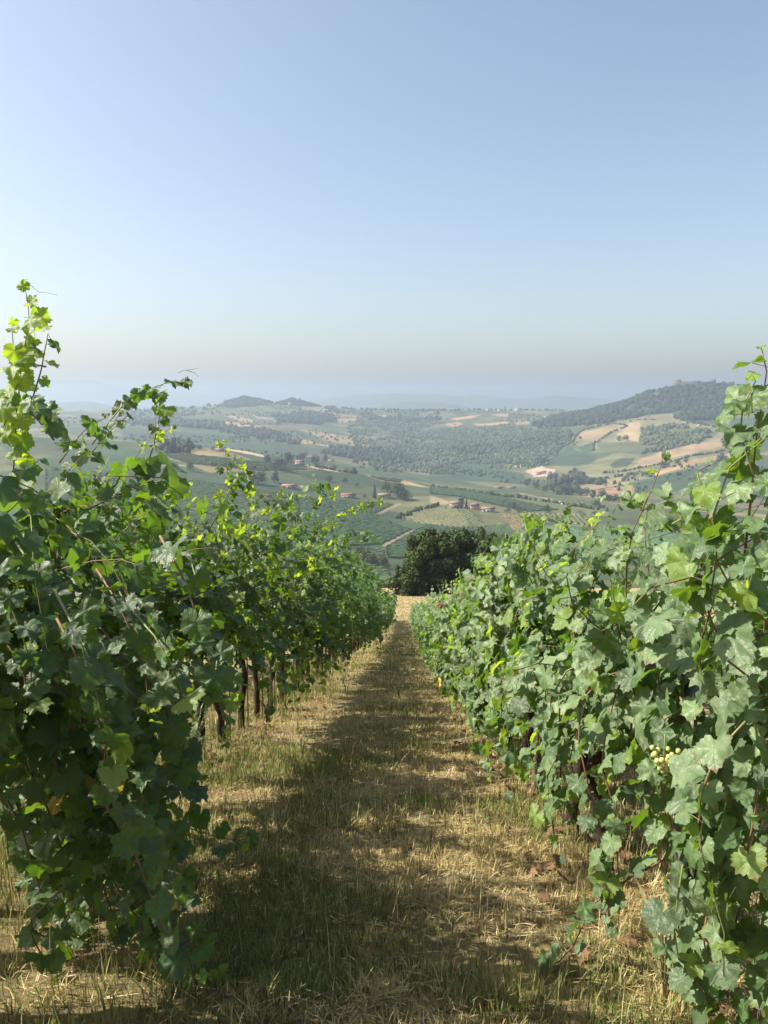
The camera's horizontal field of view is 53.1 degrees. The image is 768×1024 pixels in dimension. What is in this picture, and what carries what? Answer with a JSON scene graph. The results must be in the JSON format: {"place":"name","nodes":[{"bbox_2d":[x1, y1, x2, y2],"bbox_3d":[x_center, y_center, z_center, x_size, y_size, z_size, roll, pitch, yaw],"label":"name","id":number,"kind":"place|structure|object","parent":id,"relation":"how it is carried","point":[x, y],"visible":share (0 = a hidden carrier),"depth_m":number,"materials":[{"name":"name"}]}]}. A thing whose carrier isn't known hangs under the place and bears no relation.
{"place":"outdoors","nodes":[
{"label":"outdoors","id":0,"kind":"place"},
{"bbox_2d":[0,380,617,410],"bbox_3d":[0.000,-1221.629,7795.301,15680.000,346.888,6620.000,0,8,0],"label":"mountains","id":1,"kind":"structure","parent":0,"point":[76,395],"depth_m":7330.82,"materials":[{"name":"blue"}]},
{"bbox_2d":[0,588,767,1023],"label":"ground","id":2,"kind":"structure","parent":0,"point":[436,946],"depth_m":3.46,"materials":[{"name":"beige plant"}]},
{"bbox_2d":[0,369,247,908],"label":"grape vine","id":3,"kind":"object","parent":2,"relation":"on","point":[199,550],"visible":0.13,"depth_m":4.06,"materials":[{"name":"green plant"}]},
{"bbox_2d":[0,457,255,985],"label":"grape vine","id":4,"kind":"object","parent":2,"relation":"on","point":[151,840],"visible":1,"depth_m":2.51,"materials":[{"name":"green plant"}]},
{"bbox_2d":[0,279,262,960],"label":"grape vine","id":5,"kind":"object","parent":2,"relation":"on","point":[17,413],"visible":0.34,"depth_m":3.13,"materials":[{"name":"green plant"}]},
{"bbox_2d":[30,475,247,778],"bbox_3d":[-1.828,0.917,5.334,1.499,2.445,1.799,-4,9,-28],"label":"grape vine","id":6,"kind":"object","parent":2,"relation":"on","point":[233,604],"visible":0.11,"depth_m":5.20,"materials":[{"name":"green plant"}]},
{"bbox_2d":[71,425,291,763],"bbox_3d":[-1.529,0.811,6.096,1.544,3.006,2.179,0,8,2],"label":"grape vine","id":7,"kind":"object","parent":2,"relation":"on","point":[257,659],"visible":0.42,"depth_m":5.87,"materials":[{"name":"green plant"}]},
{"bbox_2d":[186,718,205,756],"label":"weed","id":8,"kind":"object","parent":2,"relation":"on","point":[195,729],"visible":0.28,"depth_m":6.56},
{"bbox_2d":[188,704,210,744],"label":"weed","id":9,"kind":"object","parent":2,"relation":"on","point":[201,725],"visible":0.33,"depth_m":7.11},
{"bbox_2d":[159,440,304,756],"bbox_3d":[-1.553,0.907,7.033,1.453,3.067,2.318,0,8,2],"label":"grape vine","id":10,"kind":"object","parent":2,"relation":"on","point":[234,483],"visible":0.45,"depth_m":6.88,"materials":[{"name":"green plant"}]},
{"bbox_2d":[246,658,248,725],"bbox_3d":[-1.642,2.016,9.218,0.023,1.400,0.015,0,8,0],"label":"vine stake","id":11,"kind":"object","parent":2,"relation":"on","point":[247,695],"visible":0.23,"depth_m":9.24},
{"bbox_2d":[207,488,331,742],"bbox_3d":[-1.403,1.114,8.062,1.650,2.854,2.199,0,8,2],"label":"grape vine","id":12,"kind":"object","parent":2,"relation":"on","point":[273,599],"visible":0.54,"depth_m":7.97,"materials":[{"name":"green plant"}]},
{"bbox_2d":[268,657,272,705],"bbox_3d":[-1.603,2.315,10.860,0.045,1.400,0.047,-3,9,-20],"label":"vineyard post","id":13,"kind":"object","parent":2,"relation":"on","point":[270,688],"visible":0.27,"depth_m":10.87,"materials":[{"name":"wood"}]},
{"bbox_2d":[235,474,351,718],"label":"grape vine","id":14,"kind":"object","parent":2,"relation":"on","point":[330,561],"visible":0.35,"depth_m":9.67,"materials":[{"name":"green plant"}]},
{"bbox_2d":[203,482,388,729],"bbox_3d":[-1.078,1.140,8.948,2.259,3.073,2.274,0,8,2],"label":"grape vine","id":15,"kind":"object","parent":2,"relation":"on","point":[301,613],"visible":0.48,"depth_m":8.76,"materials":[{"name":"green plant"}]},
{"bbox_2d":[257,500,351,683],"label":"grape vine","id":16,"kind":"object","parent":2,"relation":"on","point":[347,556],"visible":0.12,"depth_m":12.97,"materials":[{"name":"green plant"}]},
{"bbox_2d":[232,504,382,708],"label":"grape vine","id":17,"kind":"object","parent":2,"relation":"on","point":[341,613],"visible":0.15,"depth_m":10.76,"materials":[{"name":"green plant"}]},
{"bbox_2d":[277,551,348,701],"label":"grape vine","id":18,"kind":"object","parent":2,"relation":"on","point":[337,604],"visible":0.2,"depth_m":11.57,"materials":[{"name":"green plant"}]},
{"bbox_2d":[275,517,367,683],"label":"grape vine","id":19,"kind":"object","parent":2,"relation":"on","point":[350,567],"visible":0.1,"depth_m":14.32,"materials":[{"name":"green plant"}]},
{"bbox_2d":[288,521,357,691],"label":"grape vine","id":20,"kind":"object","parent":2,"relation":"on","point":[342,592],"visible":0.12,"depth_m":13.84,"materials":[{"name":"green plant"}]},
{"bbox_2d":[299,548,362,678],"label":"grape vine","id":21,"kind":"object","parent":2,"relation":"on","point":[318,659],"visible":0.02,"depth_m":16.63,"materials":[{"name":"green plant"}]},
{"bbox_2d":[306,545,362,682],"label":"grape vine","id":22,"kind":"object","parent":2,"relation":"on","point":[346,621],"visible":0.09,"depth_m":15.39,"materials":[{"name":"green plant"}]},
{"bbox_2d":[319,536,371,671],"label":"grape vine","id":23,"kind":"object","parent":2,"relation":"on","point":[364,631],"visible":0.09,"depth_m":17.67,"materials":[{"name":"green plant"}]},
{"bbox_2d":[317,542,376,663],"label":"grape vine","id":24,"kind":"object","parent":2,"relation":"on","point":[372,579],"visible":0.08,"depth_m":20.59,"materials":[{"name":"green plant"}]},
{"bbox_2d":[326,579,369,670],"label":"grape vine","id":25,"kind":"object","parent":2,"relation":"on","point":[362,601],"visible":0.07,"depth_m":18.29,"materials":[{"name":"green plant"}]},
{"bbox_2d":[334,555,370,651],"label":"grape vine","id":26,"kind":"object","parent":2,"relation":"on","point":[369,600],"visible":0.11,"depth_m":19.54,"materials":[{"name":"green plant"}]},
{"bbox_2d":[335,555,374,662],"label":"grape vine","id":27,"kind":"object","parent":2,"relation":"on","point":[373,599],"visible":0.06,"depth_m":21.46,"materials":[{"name":"green plant"}]},
{"bbox_2d":[333,554,382,661],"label":"grape vine","id":28,"kind":"object","parent":2,"relation":"on","point":[369,617],"visible":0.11,"depth_m":22.45,"materials":[{"name":"green plant"}]},
{"bbox_2d":[340,560,386,660],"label":"grape vine","id":29,"kind":"object","parent":2,"relation":"on","point":[371,612],"visible":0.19,"depth_m":23.34,"materials":[{"name":"green plant"}]},
{"bbox_2d":[344,572,387,657],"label":"grape vine","id":30,"kind":"object","parent":2,"relation":"on","point":[379,588],"visible":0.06,"depth_m":23.56,"materials":[{"name":"green plant"}]},
{"bbox_2d":[347,582,387,656],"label":"grape vine","id":31,"kind":"object","parent":2,"relation":"on","point":[374,634],"visible":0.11,"depth_m":24.86,"materials":[{"name":"green plant"}]},
{"bbox_2d":[350,591,386,655],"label":"grape vine","id":32,"kind":"object","parent":2,"relation":"on","point":[379,614],"visible":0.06,"depth_m":25.86,"materials":[{"name":"green plant"}]},
{"bbox_2d":[356,570,388,649],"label":"grape vine","id":33,"kind":"object","parent":2,"relation":"on","point":[386,627],"visible":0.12,"depth_m":29.74,"materials":[{"name":"green plant"}]},
{"bbox_2d":[17,695,767,1023],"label":"leaf litter","id":34,"kind":"object","parent":2,"relation":"on","point":[542,895],"visible":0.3,"depth_m":4.67,"materials":[{"name":"plant"}]},
{"bbox_2d":[387,563,425,595],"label":"broadleaf tree","id":35,"kind":"object","parent":2,"relation":"on","point":[407,579],"visible":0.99,"depth_m":91.08,"materials":[{"name":"green plant"}]},
{"bbox_2d":[416,592,440,658],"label":"grape vine","id":36,"kind":"object","parent":2,"relation":"on","point":[419,630],"visible":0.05,"depth_m":20.18,"materials":[{"name":"green plant"}]},
{"bbox_2d":[417,589,444,652],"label":"grape vine","id":37,"kind":"object","parent":2,"relation":"on","point":[420,614],"visible":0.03,"depth_m":20.94,"materials":[{"name":"green plant"}]},
{"bbox_2d":[419,584,445,661],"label":"grape vine","id":38,"kind":"object","parent":2,"relation":"on","point":[421,636],"visible":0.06,"depth_m":18.16,"materials":[{"name":"green plant"}]},
{"bbox_2d":[402,527,464,592],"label":"broadleaf tree","id":39,"kind":"object","parent":2,"relation":"on","point":[432,555],"visible":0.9,"depth_m":93.97,"materials":[{"name":"green plant"}]},
{"bbox_2d":[419,598,451,666],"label":"grape vine","id":40,"kind":"object","parent":2,"relation":"on","point":[423,615],"visible":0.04,"depth_m":17.24,"materials":[{"name":"green plant"}]},
{"bbox_2d":[415,600,466,690],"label":"grape vine","id":41,"kind":"object","parent":2,"relation":"on","point":[427,635],"visible":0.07,"depth_m":13.45,"materials":[{"name":"green plant"}]},
{"bbox_2d":[424,569,460,678],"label":"grape vine","id":42,"kind":"object","parent":2,"relation":"on","point":[433,595],"visible":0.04,"depth_m":14.40,"materials":[{"name":"green plant"}]},
{"bbox_2d":[428,580,467,699],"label":"grape vine","id":43,"kind":"object","parent":2,"relation":"on","point":[437,642],"visible":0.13,"depth_m":10.56,"materials":[{"name":"green plant"}]},
{"bbox_2d":[427,575,486,700],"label":"grape vine","id":44,"kind":"object","parent":2,"relation":"on","point":[433,611],"visible":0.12,"depth_m":11.53,"materials":[{"name":"green plant"}]},
{"bbox_2d":[438,526,486,588],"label":"broadleaf tree","id":45,"kind":"object","parent":2,"relation":"on","point":[464,539],"visible":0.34,"depth_m":96.62,"materials":[{"name":"green plant"}]},
{"bbox_2d":[434,579,493,726],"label":"grape vine","id":46,"kind":"object","parent":2,"relation":"on","point":[443,634],"visible":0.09,"depth_m":8.79,"materials":[{"name":"green plant"}]},
{"bbox_2d":[434,523,520,706],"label":"grape vine","id":47,"kind":"object","parent":2,"relation":"on","point":[438,628],"visible":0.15,"depth_m":9.40,"materials":[{"name":"green plant"}]},
{"bbox_2d":[442,564,524,741],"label":"grape vine","id":48,"kind":"object","parent":2,"relation":"on","point":[451,644],"visible":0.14,"depth_m":7.67,"materials":[{"name":"green plant"}]},
{"bbox_2d":[455,529,523,582],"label":"broadleaf tree","id":49,"kind":"object","parent":2,"relation":"on","point":[479,549],"visible":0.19,"depth_m":95.51,"materials":[{"name":"green plant"}]},
{"bbox_2d":[469,554,523,584],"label":"broadleaf tree","id":50,"kind":"object","parent":2,"relation":"on","point":[480,573],"visible":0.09,"depth_m":91.79,"materials":[{"name":"green plant"}]},
{"bbox_2d":[447,552,561,757],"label":"grape vine","id":51,"kind":"object","parent":2,"relation":"on","point":[455,621],"visible":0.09,"depth_m":6.82,"materials":[{"name":"green plant"}]},
{"bbox_2d":[455,502,605,781],"bbox_3d":[1.210,1.099,5.923,1.312,2.311,1.918,0,8,2],"label":"grape vine","id":52,"kind":"object","parent":2,"relation":"on","point":[476,698],"visible":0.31,"depth_m":5.70,"materials":[{"name":"green plant"}]},
{"bbox_2d":[533,728,541,790],"bbox_3d":[1.187,1.627,5.859,0.045,1.400,0.047,-3,9,-20],"label":"vineyard post","id":53,"kind":"object","parent":2,"relation":"on","point":[538,758],"visible":0.04,"depth_m":5.88,"materials":[{"name":"wood"}]},
{"bbox_2d":[458,513,659,825],"bbox_3d":[1.202,1.066,4.850,1.407,2.153,1.653,0,8,2],"label":"grape vine","id":54,"kind":"object","parent":2,"relation":"on","point":[492,599],"visible":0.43,"depth_m":4.67,"materials":[{"name":"green plant"}]},
{"bbox_2d":[576,716,583,839],"bbox_3d":[1.184,1.358,4.594,0.023,1.500,0.015,0,8,0],"label":"vine stake","id":55,"kind":"object","parent":2,"relation":"on","point":[581,764],"visible":0.02,"depth_m":4.64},
{"bbox_2d":[485,490,756,872],"bbox_3d":[1.097,0.921,3.980,1.270,2.178,2.224,0,8,2],"label":"grape vine","id":56,"kind":"object","parent":2,"relation":"on","point":[523,583],"visible":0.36,"depth_m":3.71,"materials":[{"name":"green plant"}]},
{"bbox_2d":[493,450,767,993],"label":"grape vine","id":57,"kind":"object","parent":2,"relation":"on","point":[599,663],"visible":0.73,"depth_m":2.77,"materials":[{"name":"green plant"}]},
{"bbox_2d":[636,871,679,1003],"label":"weed","id":58,"kind":"object","parent":2,"relation":"on","point":[663,975],"visible":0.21,"depth_m":2.72,"materials":[{"name":"plant"}]},
{"bbox_2d":[601,344,767,1023],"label":"grape vine","id":59,"kind":"object","parent":2,"relation":"on","point":[703,975],"visible":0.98,"depth_m":2.14,"materials":[{"name":"green plant"}]},
{"bbox_2d":[669,661,700,940],"bbox_3d":[1.101,1.222,2.838,0.045,1.400,0.047,-3,9,-20],"label":"vineyard post","id":60,"kind":"object","parent":2,"relation":"on","point":[691,691],"visible":0.08,"depth_m":2.81,"materials":[{"name":"metal"}]},
{"bbox_2d":[0,390,767,587],"bbox_3d":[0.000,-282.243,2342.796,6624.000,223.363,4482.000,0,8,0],"label":"hills","id":61,"kind":"structure","parent":0,"point":[610,452],"depth_m":1592.25,"materials":[{"name":"plant"}]},
{"bbox_2d":[126,414,201,426],"bbox_3d":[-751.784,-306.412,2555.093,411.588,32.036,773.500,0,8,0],"label":"woodland","id":62,"kind":"object","parent":61,"relation":"on","point":[139,421],"visible":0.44,"depth_m":2325.54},
{"bbox_2d":[155,437,195,452],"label":"woodland","id":63,"kind":"object","parent":61,"relation":"on","point":[173,445],"visible":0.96,"depth_m":1010.72,"materials":[{"name":"plant"}]},
{"bbox_2d":[123,403,267,415],"bbox_3d":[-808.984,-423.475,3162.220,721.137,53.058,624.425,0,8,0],"label":"woodland","id":64,"kind":"object","parent":61,"relation":"on","point":[191,412],"visible":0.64,"depth_m":3052.58,"materials":[{"name":"plant"}]},
{"bbox_2d":[45,469,390,587],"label":"vineyard rows","id":65,"kind":"object","parent":61,"relation":"on","point":[200,489],"visible":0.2,"depth_m":644.12,"materials":[{"name":"plant"}]},
{"bbox_2d":[148,416,300,444],"bbox_3d":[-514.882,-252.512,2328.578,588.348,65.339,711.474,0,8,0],"label":"woodland","id":66,"kind":"object","parent":61,"relation":"on","point":[222,426],"visible":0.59,"depth_m":2179.77,"materials":[{"name":"plant"}]},
{"bbox_2d":[164,453,306,470],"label":"vineyard rows","id":67,"kind":"object","parent":61,"relation":"on","point":[198,459],"visible":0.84,"depth_m":964.90,"materials":[{"name":"plant"}]},
{"bbox_2d":[208,461,265,469],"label":"hedgerow","id":68,"kind":"object","parent":61,"relation":"on","point":[233,464],"visible":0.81,"depth_m":932.95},
{"bbox_2d":[219,395,273,407],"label":"woodland","id":69,"kind":"object","parent":61,"relation":"on","point":[241,401],"visible":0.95,"depth_m":3217.00,"materials":[{"name":"plant"}]},
{"bbox_2d":[239,426,283,438],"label":"woodland","id":70,"kind":"object","parent":61,"relation":"on","point":[279,434],"visible":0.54,"depth_m":2110.04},
{"bbox_2d":[255,470,268,483],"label":"valley tree","id":71,"kind":"object","parent":61,"relation":"on","point":[261,475],"visible":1,"depth_m":855.02,"materials":[{"name":"green plant"}]},
{"bbox_2d":[271,457,287,468],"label":"valley tree","id":72,"kind":"object","parent":61,"relation":"on","point":[278,463],"visible":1,"depth_m":957.29,"materials":[{"name":"green plant"}]},
{"bbox_2d":[281,483,297,488],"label":"farmhouse","id":73,"kind":"object","parent":61,"relation":"on","point":[291,486],"visible":0.98,"depth_m":856.51,"materials":[{"name":"pink paint"}]},
{"bbox_2d":[274,397,319,406],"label":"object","id":74,"kind":"object","parent":61,"relation":"on","point":[293,400],"visible":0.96,"depth_m":3295.66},
{"bbox_2d":[270,410,336,424],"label":"woodland","id":75,"kind":"object","parent":61,"relation":"on","point":[308,417],"visible":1,"depth_m":2836.85,"materials":[{"name":"plant"}]},
{"bbox_2d":[309,464,357,473],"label":"hedgerow","id":76,"kind":"object","parent":61,"relation":"on","point":[346,470],"visible":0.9,"depth_m":1056.91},
{"bbox_2d":[341,492,355,497],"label":"farmhouse","id":77,"kind":"object","parent":61,"relation":"on","point":[348,495],"visible":0.99,"depth_m":854.07,"materials":[{"name":"paint"}]},
{"bbox_2d":[298,496,411,545],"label":"vineyard rows","id":78,"kind":"object","parent":61,"relation":"on","point":[380,528],"visible":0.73,"depth_m":673.37,"materials":[{"name":"plant"}]},
{"bbox_2d":[320,444,411,464],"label":"woodland","id":79,"kind":"object","parent":61,"relation":"on","point":[387,455],"visible":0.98,"depth_m":1943.52,"materials":[{"name":"plant"}]},
{"bbox_2d":[364,553,380,563],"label":"valley tree","id":80,"kind":"object","parent":61,"relation":"on","point":[371,559],"visible":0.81,"depth_m":370.01,"materials":[{"name":"green plant"}]},
{"bbox_2d":[324,405,439,415],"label":"woodland","id":81,"kind":"object","parent":61,"relation":"on","point":[331,407],"visible":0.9,"depth_m":3253.75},
{"bbox_2d":[320,405,443,410],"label":"hedgerow","id":82,"kind":"object","parent":61,"relation":"on","point":[361,408],"visible":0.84,"depth_m":3410.98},
{"bbox_2d":[375,555,390,567],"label":"valley tree","id":83,"kind":"object","parent":61,"relation":"on","point":[383,560],"visible":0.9,"depth_m":362.64,"materials":[{"name":"green plant"}]},
{"bbox_2d":[371,475,402,481],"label":"vineyard rows","id":84,"kind":"object","parent":61,"relation":"on","point":[389,479],"visible":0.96,"depth_m":1060.97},
{"bbox_2d":[386,481,406,498],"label":"valley tree","id":85,"kind":"object","parent":61,"relation":"on","point":[395,488],"visible":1,"depth_m":884.99,"materials":[{"name":"green plant"}]},
{"bbox_2d":[32,404,767,492],"bbox_3d":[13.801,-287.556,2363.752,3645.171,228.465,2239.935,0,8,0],"label":"scattered bushes","id":86,"kind":"object","parent":61,"relation":"on","point":[637,488],"visible":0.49,"depth_m":1888.98,"materials":[{"name":"plant"}]},
{"bbox_2d":[360,411,441,422],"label":"woodland","id":87,"kind":"object","parent":61,"relation":"on","point":[407,419],"visible":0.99,"depth_m":3067.21,"materials":[{"name":"plant"}]},
{"bbox_2d":[394,502,439,518],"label":"hedgerow","id":88,"kind":"object","parent":61,"relation":"on","point":[407,513],"visible":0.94,"depth_m":803.25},
{"bbox_2d":[386,524,485,557],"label":"vineyard rows","id":89,"kind":"object","parent":61,"relation":"on","point":[396,548],"visible":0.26,"depth_m":581.93,"materials":[{"name":"plant"}]},
{"bbox_2d":[402,506,484,526],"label":"vineyard rows","id":90,"kind":"object","parent":61,"relation":"on","point":[461,511],"visible":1,"depth_m":763.56,"materials":[{"name":"plant"}]},
{"bbox_2d":[449,500,463,508],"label":"barn","id":91,"kind":"structure","parent":61,"relation":"on","point":[457,504],"depth_m":831.98,"materials":[{"name":"brown stone"}]},
{"bbox_2d":[346,418,573,474],"bbox_3d":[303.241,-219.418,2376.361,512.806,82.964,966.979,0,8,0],"label":"woodland","id":92,"kind":"object","parent":61,"relation":"on","point":[438,447],"visible":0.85,"depth_m":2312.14,"materials":[{"name":"plant"}]},
{"bbox_2d":[430,486,557,511],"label":"vineyard rows","id":93,"kind":"object","parent":61,"relation":"on","point":[494,500],"visible":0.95,"depth_m":922.46,"materials":[{"name":"plant"}]},
{"bbox_2d":[431,408,564,410],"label":"hedgerow","id":94,"kind":"object","parent":61,"relation":"on","point":[445,409],"visible":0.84,"depth_m":3408.29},
{"bbox_2d":[499,513,535,530],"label":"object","id":95,"kind":"object","parent":61,"relation":"on","point":[513,517],"visible":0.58,"depth_m":767.40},
{"bbox_2d":[431,484,608,510],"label":"hedgerow","id":96,"kind":"object","parent":61,"relation":"on","point":[541,499],"visible":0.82,"depth_m":961.03,"materials":[{"name":"plant"}]},
{"bbox_2d":[553,484,568,494],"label":"valley tree","id":97,"kind":"object","parent":61,"relation":"on","point":[563,488],"visible":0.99,"depth_m":1252.20,"materials":[{"name":"green plant"}]},
{"bbox_2d":[534,512,592,524],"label":"vineyard rows","id":98,"kind":"object","parent":61,"relation":"on","point":[573,517],"visible":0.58,"depth_m":796.24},
{"bbox_2d":[546,468,593,494],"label":"woodland","id":99,"kind":"object","parent":61,"relation":"on","point":[554,479],"visible":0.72,"depth_m":1505.32,"materials":[{"name":"plant"}]},
{"bbox_2d":[552,422,627,454],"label":"hedgerow","id":100,"kind":"object","parent":61,"relation":"on","point":[592,444],"visible":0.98,"depth_m":2192.24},
{"bbox_2d":[519,525,680,554],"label":"vineyard rows","id":101,"kind":"object","parent":61,"relation":"on","point":[579,534],"visible":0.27,"depth_m":686.13,"materials":[{"name":"plant"}]},
{"bbox_2d":[573,472,646,484],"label":"hedgerow","id":102,"kind":"object","parent":61,"relation":"on","point":[620,475],"visible":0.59,"depth_m":1548.28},
{"bbox_2d":[532,381,755,428],"bbox_3d":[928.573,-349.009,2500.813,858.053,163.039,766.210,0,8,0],"label":"woodland","id":103,"kind":"object","parent":61,"relation":"on","point":[688,405],"visible":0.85,"depth_m":2512.70,"materials":[{"name":"plant"}]},
{"bbox_2d":[602,449,724,472],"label":"hedgerow","id":104,"kind":"object","parent":61,"relation":"on","point":[645,466],"visible":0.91,"depth_m":1634.87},
{"bbox_2d":[639,422,711,453],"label":"woodland","id":105,"kind":"object","parent":61,"relation":"on","point":[665,439],"visible":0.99,"depth_m":1932.78,"materials":[{"name":"plant"}]},
{"bbox_2d":[674,379,715,385],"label":"castle","id":106,"kind":"structure","parent":61,"relation":"on","point":[680,383],"depth_m":2699.57,"materials":[{"name":"stone"}]},
{"bbox_2d":[673,413,716,427],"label":"hedgerow","id":107,"kind":"object","parent":61,"relation":"on","point":[699,422],"visible":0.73,"depth_m":2074.11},
{"bbox_2d":[0,0,767,402],"label":"sky","id":108,"kind":"structure","parent":0,"point":[273,200],"materials":[{"name":"blue"}]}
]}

